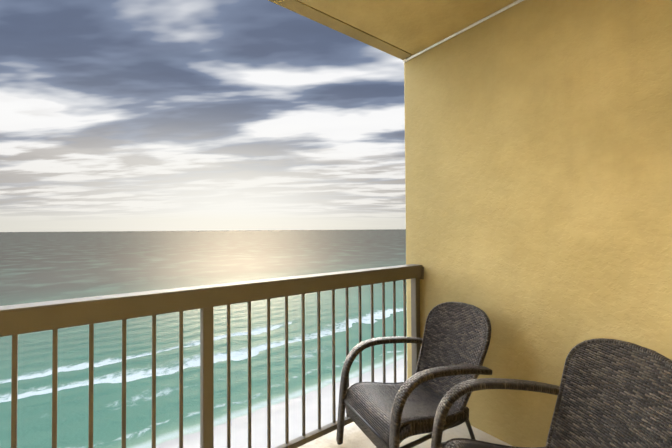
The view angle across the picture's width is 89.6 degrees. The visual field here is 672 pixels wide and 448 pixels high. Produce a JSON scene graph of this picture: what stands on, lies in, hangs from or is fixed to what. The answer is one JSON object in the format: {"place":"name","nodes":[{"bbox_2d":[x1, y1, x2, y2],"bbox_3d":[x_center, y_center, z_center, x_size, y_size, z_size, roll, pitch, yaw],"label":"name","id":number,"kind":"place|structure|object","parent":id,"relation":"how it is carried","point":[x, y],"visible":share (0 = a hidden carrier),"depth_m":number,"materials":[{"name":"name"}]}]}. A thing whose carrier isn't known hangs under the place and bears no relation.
{"place":"outdoors","nodes":[
{"label":"outdoors","id":0,"kind":"place"},
{"bbox_2d":[0,0,405,231],"label":"sky","id":1,"kind":"structure","parent":0,"point":[116,115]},
{"bbox_2d":[0,229,406,447],"bbox_3d":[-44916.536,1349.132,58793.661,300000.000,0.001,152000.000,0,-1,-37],"label":"sea","id":2,"kind":"structure","parent":0,"point":[42,266],"depth_m":194.37,"materials":[{"name":"teal liquid"}]},
{"bbox_3d":[-1.206,-0.023,-0.351,6.569,2.890,2.756,0,-1,-37],"label":"back and left wall","id":3,"kind":"object","parent":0,"visible":0},
{"bbox_2d":[268,0,516,59],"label":"ceiling","id":4,"kind":"structure","parent":3,"relation":"attached to","point":[402,29],"depth_m":2.19,"materials":[{"name":"paint"}]},
{"bbox_2d":[403,0,523,62],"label":"ceiling trim","id":5,"kind":"structure","parent":4,"relation":"attached to","point":[468,27],"depth_m":2.29,"materials":[{"name":"white paint"}]},
{"bbox_2d":[297,422,511,447],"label":"balcony floor","id":6,"kind":"structure","parent":3,"relation":"attached to","point":[354,436],"depth_m":2.13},
{"bbox_2d":[0,264,423,447],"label":"balcony railing","id":7,"kind":"object","parent":6,"relation":"on","point":[17,319],"visible":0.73,"depth_m":1.64,"materials":[{"name":"brown metal"}]},
{"bbox_2d":[336,302,491,447],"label":"wicker chair","id":8,"kind":"object","parent":6,"relation":"on","point":[454,341],"visible":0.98,"depth_m":1.96,"materials":[{"name":"black wicker"}]},
{"bbox_2d":[431,338,671,447],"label":"wicker chair","id":9,"kind":"object","parent":6,"relation":"on","point":[612,393],"visible":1,"depth_m":1.42,"materials":[{"name":"black wicker"}]},
{"bbox_2d":[404,0,671,446],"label":"side wall","id":10,"kind":"structure","parent":3,"relation":"attached to","point":[538,166],"depth_m":1.93,"materials":[{"name":"yellow paint"}]}
]}

